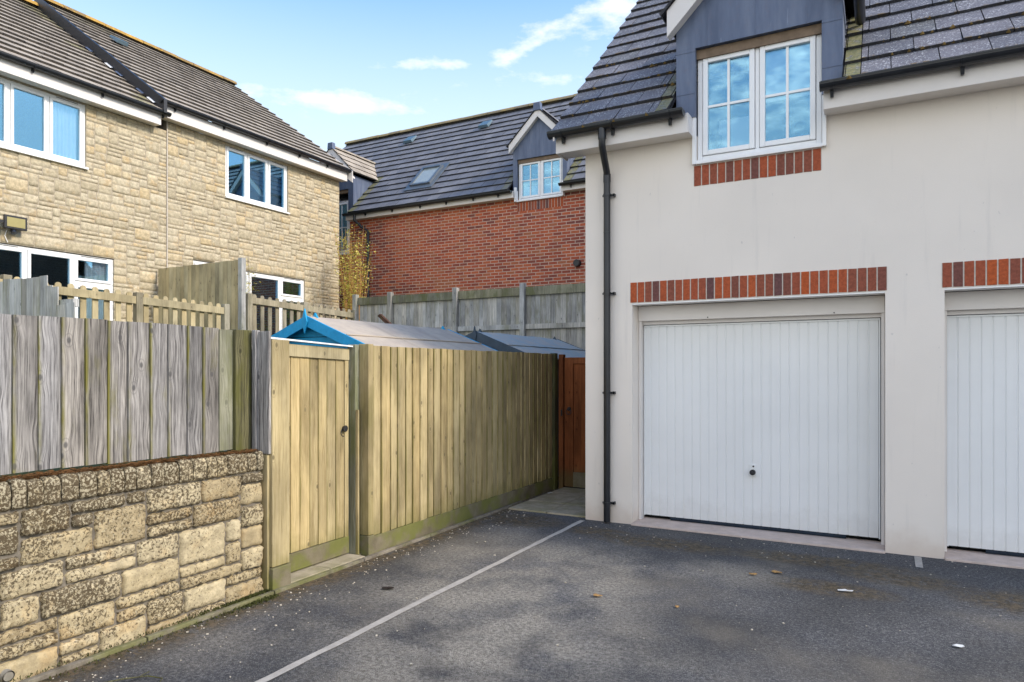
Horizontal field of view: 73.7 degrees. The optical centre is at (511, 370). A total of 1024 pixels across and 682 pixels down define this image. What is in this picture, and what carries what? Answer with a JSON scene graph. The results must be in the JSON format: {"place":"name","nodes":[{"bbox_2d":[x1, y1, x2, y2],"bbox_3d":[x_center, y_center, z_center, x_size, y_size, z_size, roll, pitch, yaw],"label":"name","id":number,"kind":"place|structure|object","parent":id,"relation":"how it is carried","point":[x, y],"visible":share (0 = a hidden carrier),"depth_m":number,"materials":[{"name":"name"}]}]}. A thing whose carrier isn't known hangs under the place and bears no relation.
{"place":"outdoors","nodes":[
{"label":"outdoors","id":0,"kind":"place"},
{"bbox_2d":[0,451,226,476],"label":"garden ground","id":1,"kind":"structure","parent":0,"point":[54,469],"depth_m":4.21,"materials":[{"name":"brown soil"}]},
{"bbox_2d":[0,0,171,322],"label":"stone house","id":2,"kind":"structure","parent":1,"relation":"on","point":[82,161],"depth_m":11.94,"materials":[{"name":"beige stone"}]},
{"bbox_2d":[0,214,26,241],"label":"floodlight","id":3,"kind":"object","parent":2,"relation":"attached to","point":[12,223],"visible":1,"depth_m":10.61,"materials":[{"name":"metal"}]},
{"bbox_2d":[0,77,88,169],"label":"window","id":4,"kind":"structure","parent":2,"relation":"in","point":[59,114],"depth_m":11.31,"materials":[{"name":"white plastic"}]},
{"bbox_2d":[0,243,112,320],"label":"window","id":5,"kind":"structure","parent":2,"relation":"in","point":[98,271],"depth_m":11.74,"materials":[{"name":"white plastic"}]},
{"bbox_2d":[0,275,226,450],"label":"stepped fence","id":6,"kind":"object","parent":1,"relation":"on","point":[36,296],"visible":0.11,"depth_m":6.41,"materials":[{"name":"grey wood"}]},
{"bbox_2d":[0,274,229,329],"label":"picket fence","id":7,"kind":"object","parent":1,"relation":"on","point":[141,302],"visible":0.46,"depth_m":10.09,"materials":[{"name":"brown wood"}]},
{"bbox_2d":[0,0,352,334],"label":"stone house","id":8,"kind":"structure","parent":1,"relation":"on","point":[252,180],"depth_m":14.98,"materials":[{"name":"beige stone"}]},
{"bbox_2d":[193,260,207,264],"bbox_3d":[-6.251,-1.720,13.782,0.072,0.960,0.500,0,0,28],"label":"window","id":9,"kind":"structure","parent":8,"relation":"in","point":[195,262],"depth_m":13.66,"materials":[{"name":"white plastic"}]},
{"bbox_2d":[225,145,289,214],"bbox_3d":[-5.575,-4.155,14.962,0.140,1.120,1.740,0,0,28],"label":"window","id":10,"kind":"structure","parent":8,"relation":"in","point":[251,179],"depth_m":14.94,"materials":[{"name":"white plastic"}]},
{"bbox_2d":[246,271,303,334],"bbox_3d":[-5.507,-1.085,15.159,0.072,2.110,2.330,0,0,28],"label":"window","id":11,"kind":"structure","parent":8,"relation":"in","point":[290,289],"depth_m":15.43,"materials":[{"name":"white plastic"}]},
{"bbox_2d":[158,257,245,329],"bbox_3d":[-5.618,-0.910,12.286,2.310,2.060,0.110,0,0,28],"label":"privacy screen","id":12,"kind":"object","parent":1,"relation":"on","point":[220,283],"visible":0.48,"depth_m":12.15,"materials":[{"name":"brown wood"}]},
{"bbox_2d":[245,254,259,310],"bbox_3d":[-5.597,-1.245,14.382,0.557,2.531,0.612,0,0,28],"label":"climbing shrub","id":13,"kind":"object","parent":1,"relation":"on","point":[248,283],"visible":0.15,"depth_m":14.36,"materials":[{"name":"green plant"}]},
{"bbox_2d":[257,309,273,330],"bbox_3d":[-4.460,-0.558,12.329,0.370,1.158,0.420,0,0,28],"label":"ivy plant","id":14,"kind":"object","parent":1,"relation":"on","point":[266,322],"visible":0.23,"depth_m":12.34,"materials":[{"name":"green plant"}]},
{"bbox_2d":[246,293,354,335],"bbox_3d":[-3.930,-0.610,13.021,0.100,1.460,2.790,0,0,28],"label":"picket fence","id":15,"kind":"object","parent":1,"relation":"on","point":[252,301],"visible":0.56,"depth_m":12.43,"materials":[{"name":"brown wood"}]},
{"bbox_2d":[327,224,375,320],"bbox_3d":[-3.780,-1.744,16.396,1.077,3.529,1.114,0,0,28],"label":"bamboo","id":16,"kind":"object","parent":1,"relation":"on","point":[360,286],"visible":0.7,"depth_m":16.32,"materials":[{"name":"yellow plant"}]},
{"bbox_2d":[378,314,391,323],"bbox_3d":[-2.424,-0.925,13.378,0.490,0.390,0.070,0,0,28],"label":"timber plank","id":17,"kind":"object","parent":1,"relation":"on","point":[383,318],"visible":0.5,"depth_m":13.40,"materials":[{"name":"wood"}]},
{"bbox_2d":[320,93,584,318],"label":"brick house","id":18,"kind":"structure","parent":1,"relation":"on","point":[490,200],"depth_m":17.53,"materials":[{"name":"brick"}]},
{"bbox_2d":[339,201,349,254],"bbox_3d":[-4.995,-3.978,19.199,1.170,1.505,0.125,0,0,28],"label":"window","id":19,"kind":"structure","parent":18,"relation":"in","point":[344,225],"depth_m":19.06,"materials":[{"name":"white plastic"}]},
{"bbox_2d":[404,162,449,190],"bbox_3d":[-2.285,-5.225,18.376,0.900,0.890,0.898,0,0,28],"label":"roof window","id":20,"kind":"structure","parent":18,"relation":"in","point":[427,176],"depth_m":18.26,"materials":[{"name":"glass"}]},
{"bbox_2d":[517,158,562,201],"bbox_3d":[0.699,-4.527,16.167,1.210,0.965,0.208,0,0,28],"label":"window","id":21,"kind":"structure","parent":18,"relation":"in","point":[541,191],"depth_m":16.14,"materials":[{"name":"white plastic"}]},
{"bbox_2d":[352,283,584,349],"bbox_3d":[-0.215,-0.030,12.576,6.994,3.100,0.121,0,0,28],"label":"board fence","id":22,"kind":"object","parent":1,"relation":"on","point":[551,311],"visible":0.26,"depth_m":12.67,"materials":[{"name":"grey wood"}]},
{"bbox_2d":[33,0,637,161],"label":"sky","id":23,"kind":"structure","parent":0,"point":[338,72],"materials":[{"name":"blue"}]},
{"bbox_2d":[359,477,584,555],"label":"yard ground","id":24,"kind":"structure","parent":0,"point":[558,486],"depth_m":8.85,"materials":[{"name":"concrete"}]},
{"bbox_2d":[348,344,360,554],"bbox_3d":[-1.295,0.662,5.610,0.105,1.755,0.057,0,0,28],"label":"gate jamb","id":25,"kind":"object","parent":24,"relation":"on","point":[354,449],"visible":0.91,"depth_m":5.58,"materials":[{"name":"brown wood"}]},
{"bbox_2d":[271,337,352,571],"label":"garden gate","id":26,"kind":"structure","parent":25,"relation":"attached to","point":[318,454],"depth_m":5.30,"materials":[{"name":"brown wood"}]},
{"bbox_2d":[271,309,496,350],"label":"blue shed","id":27,"kind":"structure","parent":24,"relation":"on","point":[314,328],"depth_m":6.80,"materials":[{"name":"paint"}]},
{"bbox_2d":[359,344,557,555],"bbox_3d":[-0.373,0.657,7.230,0.205,1.765,3.675,0,0,28],"label":"featheredge fence","id":28,"kind":"object","parent":24,"relation":"on","point":[448,437],"visible":0.88,"depth_m":6.61,"materials":[{"name":"brown wood"}]},
{"bbox_2d":[465,326,584,476],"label":"grey shed","id":29,"kind":"structure","parent":24,"relation":"on","point":[510,343],"depth_m":9.48,"materials":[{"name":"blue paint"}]},
{"bbox_2d":[37,487,1023,681],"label":"driveway","id":30,"kind":"structure","parent":0,"point":[516,618],"depth_m":4.19,"materials":[{"name":"grey asphalt"}]},
{"bbox_2d":[0,451,263,681],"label":"retaining wall","id":31,"kind":"structure","parent":30,"relation":"on","point":[93,561],"depth_m":3.79,"materials":[{"name":"stone"}]},
{"bbox_2d":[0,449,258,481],"bbox_3d":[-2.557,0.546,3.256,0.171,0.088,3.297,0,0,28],"label":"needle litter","id":32,"kind":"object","parent":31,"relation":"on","point":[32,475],"visible":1,"depth_m":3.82,"materials":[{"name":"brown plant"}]},
{"bbox_2d":[0,314,259,474],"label":"board fence","id":33,"kind":"object","parent":31,"relation":"on","point":[74,392],"visible":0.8,"depth_m":3.93,"materials":[{"name":"grey wood"}]},
{"bbox_2d":[106,671,162,681],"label":"twig","id":34,"kind":"object","parent":30,"relation":"on","point":[140,676],"visible":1,"depth_m":3.33,"materials":[{"name":"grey wood"}]},
{"bbox_2d":[8,589,280,681],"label":"moss","id":35,"kind":"object","parent":30,"relation":"on","point":[255,602],"visible":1,"depth_m":4.23,"materials":[{"name":"green plant"}]},
{"bbox_2d":[18,501,522,681],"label":"kerb","id":36,"kind":"structure","parent":30,"relation":"on","point":[82,661],"depth_m":4.30,"materials":[{"name":"concrete"}]},
{"bbox_2d":[258,331,290,590],"bbox_3d":[-1.658,0.635,4.760,0.135,1.810,0.182,0,0,28],"label":"gate post","id":37,"kind":"object","parent":30,"relation":"on","point":[273,402],"visible":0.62,"depth_m":4.70,"materials":[{"name":"brown wood"}]},
{"bbox_2d":[291,553,364,582],"bbox_3d":[-1.474,1.534,5.231,0.222,0.071,0.792,0,0,28],"label":"gate threshold","id":38,"kind":"object","parent":30,"relation":"on","point":[309,571],"visible":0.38,"depth_m":5.23,"materials":[{"name":"beige concrete"}]},
{"bbox_2d":[53,510,1000,681],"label":"grit","id":39,"kind":"object","parent":30,"relation":"on","point":[429,583],"visible":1,"depth_m":4.56,"materials":[{"name":"grey gravel"}]},
{"bbox_2d":[255,520,922,681],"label":"road marking","id":40,"kind":"object","parent":30,"relation":"on","point":[919,563],"visible":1,"depth_m":4.31,"materials":[{"name":"white paint"}]},
{"bbox_2d":[547,0,1023,568],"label":"garage house","id":41,"kind":"structure","parent":30,"relation":"on","point":[805,302],"depth_m":6.11,"materials":[{"name":"white paint"}]},
{"bbox_2d":[559,354,584,488],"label":"red gate","id":42,"kind":"structure","parent":41,"relation":"attached to","point":[571,421],"depth_m":8.76,"materials":[{"name":"brown wood"}]},
{"bbox_2d":[695,34,822,164],"bbox_3d":[2.252,-2.462,6.247,1.112,1.045,0.203,0,0,28],"label":"window","id":43,"kind":"structure","parent":41,"relation":"in","point":[786,70],"depth_m":6.19,"materials":[{"name":"white plastic"}]},
{"bbox_2d":[644,318,879,538],"bbox_3d":[2.279,0.520,6.459,2.123,1.960,0.108,0,0,28],"label":"garage door","id":44,"kind":"structure","parent":41,"relation":"in","point":[774,425],"depth_m":6.41,"materials":[{"name":"paint"}]},
{"bbox_2d":[947,313,1023,556],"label":"garage door","id":45,"kind":"structure","parent":41,"relation":"in","point":[985,353],"depth_m":5.60,"materials":[{"name":"paint"}]},
{"bbox_2d":[508,487,584,517],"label":"paved path","id":46,"kind":"structure","parent":0,"point":[565,501],"depth_m":7.71,"materials":[{"name":"grey concrete"}]}
]}

